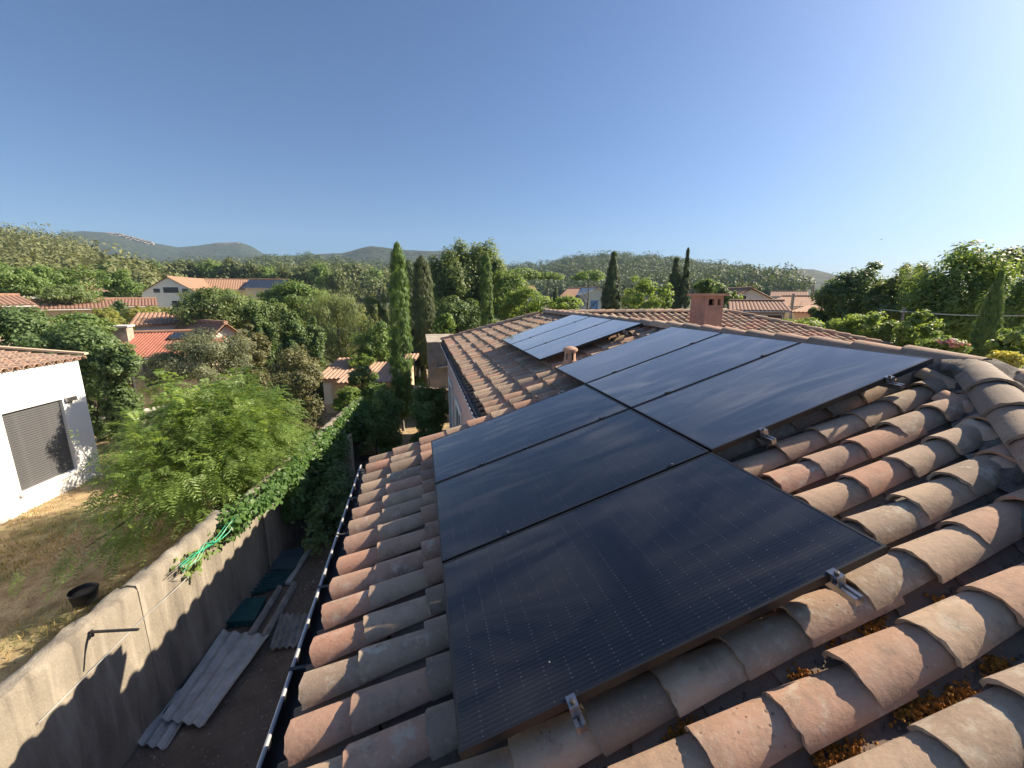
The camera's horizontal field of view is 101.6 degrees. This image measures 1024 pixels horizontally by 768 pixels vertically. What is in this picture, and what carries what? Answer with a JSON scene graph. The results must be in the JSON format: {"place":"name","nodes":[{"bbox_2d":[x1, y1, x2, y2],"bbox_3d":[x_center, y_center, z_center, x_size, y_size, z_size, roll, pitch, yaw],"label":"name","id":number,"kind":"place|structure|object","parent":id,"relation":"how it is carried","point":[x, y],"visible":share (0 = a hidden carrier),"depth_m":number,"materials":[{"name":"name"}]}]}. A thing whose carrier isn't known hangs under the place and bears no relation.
{"place":"outdoors","nodes":[
{"label":"outdoors","id":0,"kind":"place"},
{"bbox_2d":[57,231,266,264],"bbox_3d":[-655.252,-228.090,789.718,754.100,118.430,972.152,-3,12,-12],"label":"mountain","id":1,"kind":"structure","parent":0,"point":[161,252],"depth_m":727.74,"materials":[{"name":"plant"}]},
{"bbox_2d":[303,287,398,302],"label":"wooded rise","id":2,"kind":"structure","parent":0,"point":[368,299],"depth_m":131.16,"materials":[{"name":"green plant"}]},
{"bbox_2d":[97,249,507,302],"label":"pine wood","id":3,"kind":"object","parent":2,"relation":"on","point":[358,291],"visible":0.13,"depth_m":119.36,"materials":[{"name":"plant"}]},
{"bbox_2d":[240,246,510,268],"bbox_3d":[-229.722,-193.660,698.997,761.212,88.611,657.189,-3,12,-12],"label":"mountain","id":4,"kind":"structure","parent":0,"point":[372,253],"depth_m":690.21,"materials":[{"name":"plant"}]},
{"bbox_2d":[0,294,1023,682],"bbox_3d":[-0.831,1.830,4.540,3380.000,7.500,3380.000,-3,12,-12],"label":"ground","id":5,"kind":"structure","parent":0,"point":[12,610],"depth_m":7.71,"materials":[{"name":"soil"}]},
{"bbox_2d":[0,293,38,345],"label":"house","id":6,"kind":"structure","parent":5,"relation":"on","point":[14,299],"depth_m":23.67,"materials":[{"name":"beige tile"}]},
{"bbox_2d":[0,261,60,297],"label":"feathery tree","id":7,"kind":"object","parent":5,"relation":"on","point":[27,284],"visible":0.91,"depth_m":31.28,"materials":[{"name":"green plant"}]},
{"bbox_2d":[0,303,71,352],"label":"fig tree","id":8,"kind":"object","parent":5,"relation":"on","point":[16,323],"visible":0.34,"depth_m":14.37,"materials":[{"name":"green plant"}]},
{"bbox_2d":[0,346,101,524],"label":"white house","id":9,"kind":"structure","parent":5,"relation":"on","point":[44,409],"depth_m":9.97,"materials":[{"name":"paint"}]},
{"bbox_2d":[3,263,102,298],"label":"feathery tree","id":10,"kind":"object","parent":5,"relation":"on","point":[57,276],"visible":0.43,"depth_m":34.53,"materials":[{"name":"green plant"}]},
{"bbox_2d":[30,283,104,304],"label":"feathery tree","id":11,"kind":"object","parent":5,"relation":"on","point":[73,294],"visible":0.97,"depth_m":31.98,"materials":[{"name":"green plant"}]},
{"bbox_2d":[27,298,114,332],"bbox_3d":[-35.202,-3.684,34.005,4.992,6.432,6.648,-11,16,-43],"label":"garage row","id":12,"kind":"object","parent":5,"relation":"on","point":[54,308],"visible":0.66,"depth_m":31.80,"materials":[{"name":"brown tile"}]},
{"bbox_2d":[14,320,147,441],"bbox_3d":[-14.656,-0.052,14.431,2.901,4.288,2.644,-3,12,-12],"label":"fig tree","id":13,"kind":"object","parent":5,"relation":"on","point":[83,338],"visible":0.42,"depth_m":13.91,"materials":[{"name":"green plant"}]},
{"bbox_2d":[45,311,118,417],"bbox_3d":[-19.216,-0.507,19.117,2.498,5.579,2.456,-3,12,-12],"label":"bush","id":14,"kind":"object","parent":5,"relation":"on","point":[90,319],"visible":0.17,"depth_m":18.47,"materials":[{"name":"green plant"}]},
{"bbox_2d":[66,582,98,607],"bbox_3d":[-6.809,3.368,6.643,0.380,0.220,0.380,-3,12,-12],"label":"bucket","id":15,"kind":"object","parent":5,"relation":"on","point":[83,595],"visible":1,"depth_m":6.59,"materials":[{"name":"black plastic"}]},
{"bbox_2d":[82,341,145,441],"bbox_3d":[-12.980,0.289,13.912,1.614,3.411,1.444,-3,12,-12],"label":"fig tree","id":16,"kind":"object","parent":5,"relation":"on","point":[117,394],"visible":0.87,"depth_m":13.56,"materials":[{"name":"green plant"}]},
{"bbox_2d":[91,268,148,296],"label":"feathery tree","id":17,"kind":"object","parent":5,"relation":"on","point":[118,282],"visible":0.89,"depth_m":41.13,"materials":[{"name":"green plant"}]},
{"bbox_2d":[97,297,157,329],"bbox_3d":[-33.549,-4.353,36.904,4.939,6.476,6.647,-10,15,-39],"label":"garage row","id":18,"kind":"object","parent":5,"relation":"on","point":[133,302],"visible":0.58,"depth_m":35.72,"materials":[{"name":"brown tile"}]},
{"bbox_2d":[128,312,182,329],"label":"roof","id":19,"kind":"structure","parent":5,"relation":"on","point":[150,321],"depth_m":23.93,"materials":[{"name":"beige tile"}]},
{"bbox_2d":[7,364,326,601],"bbox_3d":[-6.087,1.300,8.720,4.526,3.475,5.823,-3,12,-12],"label":"mimosa tree","id":20,"kind":"object","parent":5,"relation":"on","point":[237,455],"visible":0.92,"depth_m":7.34,"materials":[{"name":"green plant"}]},
{"bbox_2d":[108,324,225,416],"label":"house","id":21,"kind":"structure","parent":5,"relation":"on","point":[147,342],"depth_m":20.10,"materials":[{"name":"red tile"}]},
{"bbox_2d":[0,410,335,674],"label":"grass","id":22,"kind":"structure","parent":5,"relation":"on","point":[58,537],"depth_m":8.11,"materials":[{"name":"plant"}]},
{"bbox_2d":[139,276,219,309],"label":"house","id":23,"kind":"structure","parent":5,"relation":"on","point":[165,291],"depth_m":61.08,"materials":[{"name":"beige tile"}]},
{"bbox_2d":[0,400,364,767],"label":"garden wall","id":24,"kind":"structure","parent":5,"relation":"on","point":[106,711],"depth_m":4.46,"materials":[{"name":"concrete"}]},
{"bbox_2d":[171,501,250,577],"bbox_3d":[-4.176,2.144,5.932,0.325,0.474,1.851,-1,12,-6],"label":"ivy sprig","id":25,"kind":"object","parent":24,"relation":"attached to","point":[191,572],"visible":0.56,"depth_m":5.46,"materials":[{"name":"green plant"}]},
{"bbox_2d":[216,395,374,574],"bbox_3d":[-4.219,1.924,9.624,0.727,1.817,7.362,-1,12,-4],"label":"creeper","id":26,"kind":"object","parent":24,"relation":"attached to","point":[292,480],"visible":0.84,"depth_m":8.01,"materials":[{"name":"green plant"}]},
{"bbox_2d":[125,327,255,441],"bbox_3d":[-8.792,0.379,11.842,2.408,3.978,2.858,10,15,38],"label":"olive tree","id":27,"kind":"object","parent":5,"relation":"on","point":[203,349],"visible":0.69,"depth_m":11.38,"materials":[{"name":"green plant"}]},
{"bbox_2d":[168,317,243,384],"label":"house","id":28,"kind":"structure","parent":5,"relation":"on","point":[223,326],"depth_m":22.41,"materials":[{"name":"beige tile"}]},
{"bbox_2d":[161,286,274,331],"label":"oak tree","id":29,"kind":"object","parent":5,"relation":"on","point":[199,305],"visible":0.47,"depth_m":24.01,"materials":[{"name":"green plant"}]},
{"bbox_2d":[200,278,248,299],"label":"house","id":30,"kind":"structure","parent":5,"relation":"on","point":[234,284],"depth_m":71.47,"materials":[{"name":"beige tile"}]},
{"bbox_2d":[228,324,271,422],"bbox_3d":[-9.091,-0.153,14.584,1.342,3.872,1.255,-3,12,-12],"label":"bush","id":31,"kind":"object","parent":5,"relation":"on","point":[260,353],"visible":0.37,"depth_m":14.37,"materials":[{"name":"green plant"}]},
{"bbox_2d":[124,454,378,767],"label":"soil strip","id":32,"kind":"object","parent":5,"relation":"on","point":[224,730],"visible":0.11,"depth_m":4.90,"materials":[{"name":"soil"}]},
{"bbox_2d":[137,688,182,749],"bbox_3d":[-3.913,3.826,4.833,0.358,0.060,0.814,-1,12,-7],"label":"corrugated sheet","id":33,"kind":"object","parent":32,"relation":"on","point":[155,730],"visible":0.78,"depth_m":4.63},
{"bbox_2d":[162,629,268,727],"bbox_3d":[-3.785,3.677,5.319,0.715,0.061,1.359,0,12,0],"label":"corrugated sheet","id":34,"kind":"object","parent":32,"relation":"on","point":[216,674],"visible":1,"depth_m":5.25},
{"bbox_2d":[226,596,265,628],"bbox_3d":[-4.037,3.483,6.356,0.410,0.135,0.521,-3,12,-12],"label":"plastic box","id":35,"kind":"object","parent":32,"relation":"on","point":[247,611],"visible":0.94,"depth_m":6.27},
{"bbox_2d":[250,567,295,595],"bbox_3d":[-4.045,3.328,7.053,0.583,0.078,0.579,-3,12,-12],"label":"plastic grille","id":36,"kind":"object","parent":32,"relation":"on","point":[273,580],"visible":0.73,"depth_m":7.02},
{"bbox_2d":[261,581,297,637],"bbox_3d":[-3.584,3.455,6.448,0.110,0.070,1.131,-1,12,-7],"label":"plank","id":37,"kind":"object","parent":32,"relation":"on","point":[272,622],"visible":1,"depth_m":6.38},
{"bbox_2d":[270,547,304,571],"bbox_3d":[-4.096,3.227,7.614,0.466,0.115,0.649,-3,12,-12],"label":"plastic cover","id":38,"kind":"object","parent":32,"relation":"on","point":[286,559],"visible":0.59,"depth_m":7.57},
{"bbox_2d":[270,612,308,649],"bbox_3d":[-3.194,3.548,6.049,0.478,0.061,0.709,-3,12,-12],"label":"corrugated sheet","id":39,"kind":"object","parent":32,"relation":"on","point":[288,631],"visible":0.9,"depth_m":6.01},
{"bbox_2d":[301,457,354,559],"bbox_3d":[-3.671,2.381,8.731,1.327,1.336,3.350,-3,12,-12],"label":"bush","id":40,"kind":"object","parent":32,"relation":"on","point":[323,503],"visible":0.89,"depth_m":8.16,"materials":[{"name":"green plant"}]},
{"bbox_2d":[358,397,398,455],"bbox_3d":[-4.102,1.268,12.515,1.300,1.943,1.746,-9,15,-36],"label":"bush","id":41,"kind":"object","parent":32,"relation":"on","point":[373,435],"visible":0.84,"depth_m":12.14,"materials":[{"name":"green plant"}]},
{"bbox_2d":[408,382,448,442],"bbox_3d":[-2.415,1.081,12.435,1.342,2.350,1.269,-3,12,-12],"label":"laurel hedge","id":42,"kind":"object","parent":32,"relation":"on","point":[421,406],"visible":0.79,"depth_m":12.15,"materials":[{"name":"green plant"}]},
{"bbox_2d":[242,295,278,396],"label":"laurel tree","id":43,"kind":"object","parent":5,"relation":"on","point":[258,315],"visible":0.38,"depth_m":17.75,"materials":[{"name":"green plant"}]},
{"bbox_2d":[243,279,289,300],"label":"house","id":44,"kind":"structure","parent":5,"relation":"on","point":[252,286],"depth_m":71.12,"materials":[{"name":"beige tile"}]},
{"bbox_2d":[248,302,307,373],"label":"oak tree","id":45,"kind":"object","parent":5,"relation":"on","point":[274,315],"visible":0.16,"depth_m":25.45,"materials":[{"name":"green plant"}]},
{"bbox_2d":[276,308,308,404],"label":"laurel tree","id":46,"kind":"object","parent":5,"relation":"on","point":[291,320],"visible":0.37,"depth_m":17.47,"materials":[{"name":"green plant"}]},
{"bbox_2d":[266,343,324,439],"bbox_3d":[-6.323,0.543,12.273,1.693,3.468,1.443,-3,12,-12],"label":"bush","id":47,"kind":"object","parent":5,"relation":"on","point":[302,380],"visible":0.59,"depth_m":11.92,"materials":[{"name":"green plant"}]},
{"bbox_2d":[256,278,340,364],"bbox_3d":[-16.455,-4.056,31.708,6.898,7.668,5.048,-8,14,-34],"label":"oak tree","id":48,"kind":"object","parent":5,"relation":"on","point":[287,293],"visible":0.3,"depth_m":30.40,"materials":[{"name":"green plant"}]},
{"bbox_2d":[303,316,326,409],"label":"laurel tree","id":49,"kind":"object","parent":5,"relation":"on","point":[313,339],"visible":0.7,"depth_m":18.00,"materials":[{"name":"green plant"}]},
{"bbox_2d":[303,260,334,290],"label":"pine tree","id":50,"kind":"object","parent":5,"relation":"on","point":[320,272],"visible":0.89,"depth_m":95.39,"materials":[{"name":"green plant"}]},
{"bbox_2d":[235,251,412,273],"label":"pine wood","id":51,"kind":"object","parent":5,"relation":"on","point":[306,256],"visible":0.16,"depth_m":358.92,"materials":[{"name":"plant"}]},
{"bbox_2d":[325,268,348,296],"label":"pine tree","id":52,"kind":"object","parent":5,"relation":"on","point":[337,278],"visible":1,"depth_m":94.82,"materials":[{"name":"green plant"}]},
{"bbox_2d":[295,289,381,369],"bbox_3d":[-9.447,-2.106,23.072,4.393,6.420,4.100,6,13,27],"label":"pepper tree","id":53,"kind":"object","parent":5,"relation":"on","point":[338,310],"visible":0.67,"depth_m":22.28,"materials":[{"name":"green plant"}]},
{"bbox_2d":[319,357,362,412],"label":"outbuilding","id":54,"kind":"structure","parent":5,"relation":"on","point":[336,370],"depth_m":17.58,"materials":[{"name":"tile"}]},
{"bbox_2d":[330,386,369,411],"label":"bush","id":55,"kind":"object","parent":5,"relation":"on","point":[346,393],"visible":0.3,"depth_m":12.81,"materials":[{"name":"green plant"}]},
{"bbox_2d":[345,366,374,396],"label":"bush","id":56,"kind":"object","parent":5,"relation":"on","point":[358,375],"visible":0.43,"depth_m":14.12,"materials":[{"name":"green plant"}]},
{"bbox_2d":[349,321,398,361],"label":"bush","id":57,"kind":"object","parent":5,"relation":"on","point":[376,342],"visible":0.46,"depth_m":19.47,"materials":[{"name":"green plant"}]},
{"bbox_2d":[357,291,394,352],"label":"pepper tree","id":58,"kind":"object","parent":5,"relation":"on","point":[375,308],"visible":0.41,"depth_m":25.04,"materials":[{"name":"green plant"}]},
{"bbox_2d":[335,353,418,399],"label":"outbuilding","id":59,"kind":"structure","parent":5,"relation":"on","point":[382,368],"depth_m":18.01,"materials":[{"name":"tile"}]},
{"bbox_2d":[370,387,405,451],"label":"laurel hedge","id":60,"kind":"object","parent":5,"relation":"on","point":[395,405],"visible":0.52,"depth_m":12.53,"materials":[{"name":"green plant"}]},
{"bbox_2d":[386,242,414,430],"bbox_3d":[-3.884,-1.527,14.470,0.937,6.603,0.934,-3,12,-12],"label":"cypress tree","id":61,"kind":"object","parent":5,"relation":"on","point":[398,282],"visible":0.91,"depth_m":14.25,"materials":[{"name":"green plant"}]},
{"bbox_2d":[399,259,422,380],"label":"cypress tree","id":62,"kind":"object","parent":5,"relation":"on","point":[409,267],"visible":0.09,"depth_m":25.23,"materials":[{"name":"green plant"}]},
{"bbox_2d":[410,255,435,385],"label":"cypress tree","id":63,"kind":"object","parent":5,"relation":"on","point":[422,283],"visible":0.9,"depth_m":22.75,"materials":[{"name":"green plant"}]},
{"bbox_2d":[425,334,450,389],"bbox_3d":[-3.144,-0.125,19.023,1.350,3.970,3.740,-3,12,-12],"label":"annex","id":64,"kind":"object","parent":5,"relation":"on","point":[437,369],"visible":0.29,"depth_m":17.15,"materials":[{"name":"paint"}]},
{"bbox_2d":[432,312,456,333],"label":"bush","id":65,"kind":"object","parent":5,"relation":"on","point":[446,321],"visible":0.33,"depth_m":22.37,"materials":[{"name":"green plant"}]},
{"bbox_2d":[427,237,479,333],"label":"plane tree","id":66,"kind":"object","parent":5,"relation":"on","point":[452,274],"visible":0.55,"depth_m":29.88,"materials":[{"name":"green plant"}]},
{"bbox_2d":[428,295,485,333],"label":"broadleaf tree","id":67,"kind":"object","parent":5,"relation":"on","point":[465,314],"visible":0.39,"depth_m":26.78,"materials":[{"name":"green plant"}]},
{"bbox_2d":[464,237,506,322],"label":"plane tree","id":68,"kind":"object","parent":5,"relation":"on","point":[496,262],"visible":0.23,"depth_m":30.98,"materials":[{"name":"green plant"}]},
{"bbox_2d":[479,251,493,325],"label":"cypress tree","id":69,"kind":"object","parent":5,"relation":"on","point":[486,295],"visible":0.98,"depth_m":23.19,"materials":[{"name":"green plant"}]},
{"bbox_2d":[478,268,527,323],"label":"broadleaf tree","id":70,"kind":"object","parent":5,"relation":"on","point":[505,284],"visible":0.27,"depth_m":29.67,"materials":[{"name":"green plant"}]},
{"bbox_2d":[495,285,552,318],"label":"bush","id":71,"kind":"object","parent":5,"relation":"on","point":[518,304],"visible":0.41,"depth_m":25.94,"materials":[{"name":"green plant"}]},
{"bbox_2d":[576,286,601,312],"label":"house","id":72,"kind":"structure","parent":5,"relation":"on","point":[595,294],"depth_m":63.46,"materials":[{"name":"white paint"}]},
{"bbox_2d":[600,250,621,312],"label":"cypress tree","id":73,"kind":"object","parent":5,"relation":"on","point":[611,297],"visible":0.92,"depth_m":33.71,"materials":[{"name":"green plant"}]},
{"bbox_2d":[256,293,1023,767],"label":"house","id":74,"kind":"structure","parent":5,"relation":"on","point":[914,659],"depth_m":1.76,"materials":[{"name":"ceramic"}]},
{"bbox_2d":[466,425,587,733],"bbox_3d":[-0.117,0.814,2.932,0.044,0.180,3.280,-20,15,-8],"label":"mounting rail","id":75,"kind":"object","parent":74,"relation":"attached to","point":[576,713],"visible":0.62,"depth_m":1.38,"materials":[{"name":"metal"}]},
{"bbox_2d":[431,384,628,483],"bbox_3d":[0.088,0.410,3.902,1.722,0.035,1.000,-20,15,-8],"label":"solar panel","id":76,"kind":"object","parent":75,"relation":"attached to","point":[457,453],"visible":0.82,"depth_m":3.80,"materials":[{"name":"black glass"}]},
{"bbox_2d":[435,409,708,563],"bbox_3d":[0.307,0.616,2.928,1.722,0.035,1.000,-20,15,-8],"label":"solar panel","id":77,"kind":"object","parent":75,"relation":"attached to","point":[488,504],"visible":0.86,"depth_m":2.80,"materials":[{"name":"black glass"}]},
{"bbox_2d":[442,452,887,760],"bbox_3d":[0.526,0.822,1.953,1.722,0.035,1.000,-20,15,-8],"label":"solar panel","id":78,"kind":"object","parent":75,"relation":"attached to","point":[585,602],"visible":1,"depth_m":1.76,"materials":[{"name":"black glass"}]},
{"bbox_2d":[576,358,776,444],"bbox_3d":[1.252,0.041,4.118,0.044,0.180,3.280,-20,15,-8],"label":"mounting rail","id":79,"kind":"object","parent":74,"relation":"attached to","point":[764,436],"visible":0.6,"depth_m":2.59,"materials":[{"name":"metal"}]},
{"bbox_2d":[556,326,721,384],"bbox_3d":[1.491,-0.383,5.118,1.722,0.035,1.000,-20,15,-8],"label":"solar panel","id":80,"kind":"object","parent":79,"relation":"attached to","point":[599,365],"visible":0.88,"depth_m":5.04,"materials":[{"name":"black glass"}]},
{"bbox_2d":[586,333,800,409],"bbox_3d":[1.710,-0.176,4.144,1.722,0.035,1.000,-20,15,-8],"label":"solar panel","id":81,"kind":"object","parent":79,"relation":"attached to","point":[660,376],"visible":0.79,"depth_m":4.05,"materials":[{"name":"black glass"}]},
{"bbox_2d":[632,342,933,453],"bbox_3d":[1.930,0.030,3.169,1.722,0.035,1.000,-20,15,-8],"label":"solar panel","id":82,"kind":"object","parent":79,"relation":"attached to","point":[727,409],"visible":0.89,"depth_m":3.02,"materials":[{"name":"black glass"}]},
{"bbox_2d":[558,390,863,605],"bbox_3d":[0.886,0.460,3.051,0.044,0.180,3.280,-20,15,-8],"label":"mounting rail","id":83,"kind":"object","parent":74,"relation":"attached to","point":[839,585],"visible":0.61,"depth_m":1.53,"materials":[{"name":"metal"}]},
{"bbox_2d":[620,275,673,308],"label":"fruit tree","id":84,"kind":"object","parent":5,"relation":"on","point":[639,302],"visible":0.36,"depth_m":26.69,"materials":[{"name":"green plant"}]},
{"bbox_2d":[663,257,683,308],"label":"cypress tree","id":85,"kind":"object","parent":5,"relation":"on","point":[675,281],"visible":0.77,"depth_m":32.40,"materials":[{"name":"green plant"}]},
{"bbox_2d":[679,246,690,308],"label":"cypress tree","id":86,"kind":"object","parent":5,"relation":"on","point":[685,287],"visible":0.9,"depth_m":32.29,"materials":[{"name":"green plant"}]},
{"bbox_2d":[727,299,791,318],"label":"house","id":87,"kind":"structure","parent":5,"relation":"on","point":[776,308],"depth_m":23.76,"materials":[{"name":"brown tile"}]},
{"bbox_2d":[808,289,856,322],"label":"oak tree","id":88,"kind":"object","parent":5,"relation":"on","point":[814,312],"visible":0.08,"depth_m":20.54,"materials":[{"name":"green plant"}]},
{"bbox_2d":[814,260,900,332],"bbox_3d":[15.823,-1.645,19.480,3.533,7.969,3.316,-3,12,-12],"label":"oak tree","id":89,"kind":"object","parent":5,"relation":"on","point":[863,282],"visible":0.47,"depth_m":18.59,"materials":[{"name":"green plant"}]},
{"bbox_2d":[829,311,888,338],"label":"bush","id":90,"kind":"object","parent":5,"relation":"on","point":[862,324],"visible":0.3,"depth_m":12.74,"materials":[{"name":"green plant"}]},
{"bbox_2d":[858,266,937,327],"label":"oak tree","id":91,"kind":"object","parent":5,"relation":"on","point":[879,301],"visible":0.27,"depth_m":17.29,"materials":[{"name":"green plant"}]},
{"bbox_2d":[891,308,945,346],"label":"bush","id":92,"kind":"object","parent":5,"relation":"on","point":[907,333],"visible":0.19,"depth_m":11.28,"materials":[{"name":"green plant"}]},
{"bbox_2d":[933,338,973,353],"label":"oleander","id":93,"kind":"object","parent":5,"relation":"on","point":[952,345],"visible":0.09,"depth_m":9.13,"materials":[{"name":"pink plant"}]},
{"bbox_2d":[895,239,1023,341],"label":"broadleaf tree","id":94,"kind":"object","parent":5,"relation":"on","point":[976,272],"visible":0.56,"depth_m":14.31,"materials":[{"name":"green plant"}]},
{"bbox_2d":[967,269,1006,357],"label":"cypress tree","id":95,"kind":"object","parent":5,"relation":"on","point":[988,323],"visible":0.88,"depth_m":9.75,"materials":[{"name":"green plant"}]},
{"bbox_2d":[973,273,1023,367],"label":"broadleaf tree","id":96,"kind":"object","parent":5,"relation":"on","point":[1014,302],"visible":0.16,"depth_m":12.42,"materials":[{"name":"green plant"}]},
{"bbox_2d":[984,324,1023,367],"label":"bush","id":97,"kind":"object","parent":5,"relation":"on","point":[1010,340],"visible":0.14,"depth_m":8.23,"materials":[{"name":"green plant"}]},
{"bbox_2d":[985,350,1023,368],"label":"flowering shrub","id":98,"kind":"object","parent":5,"relation":"on","point":[1015,359],"visible":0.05,"depth_m":6.98,"materials":[{"name":"yellow plant"}]},
{"bbox_2d":[0,0,1023,293],"label":"sky","id":99,"kind":"structure","parent":0,"point":[805,134],"materials":[{"name":"blue"}]},
{"bbox_2d":[535,267,767,298],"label":"pine hill","id":100,"kind":"structure","parent":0,"point":[646,297],"depth_m":216.30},
{"bbox_2d":[502,250,815,297],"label":"pine wood","id":101,"kind":"object","parent":100,"relation":"on","point":[769,280],"visible":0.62,"depth_m":221.26,"materials":[{"name":"plant"}]},
{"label":"pine hill","id":102,"kind":"structure","parent":0,"visible":0},
{"bbox_2d":[0,221,183,298],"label":"pine wood","id":103,"kind":"object","parent":102,"relation":"on","point":[21,248],"visible":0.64,"depth_m":91.89,"materials":[{"name":"plant"}]},
{"bbox_3d":[0.496,-0.744,7.738,0.044,0.180,3.290,-20,15,-8],"label":"mounting rail","id":104,"kind":"object","parent":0,"visible":0},
{"bbox_2d":[501,314,589,345],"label":"solar panel","id":105,"kind":"object","parent":104,"relation":"attached to","point":[538,330],"visible":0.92,"depth_m":8.71,"materials":[{"name":"black glass"}]},
{"bbox_2d":[511,317,612,352],"bbox_3d":[0.891,-0.946,7.784,1.722,0.035,1.000,-20,15,-8],"label":"solar panel","id":106,"kind":"object","parent":104,"relation":"attached to","point":[553,334],"visible":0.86,"depth_m":7.73,"materials":[{"name":"black glass"}]},
{"bbox_2d":[524,319,642,361],"bbox_3d":[1.110,-0.740,6.809,1.722,0.035,1.000,-20,15,-8],"label":"solar panel","id":107,"kind":"object","parent":104,"relation":"attached to","point":[579,339],"visible":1,"depth_m":6.70,"materials":[{"name":"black glass"}]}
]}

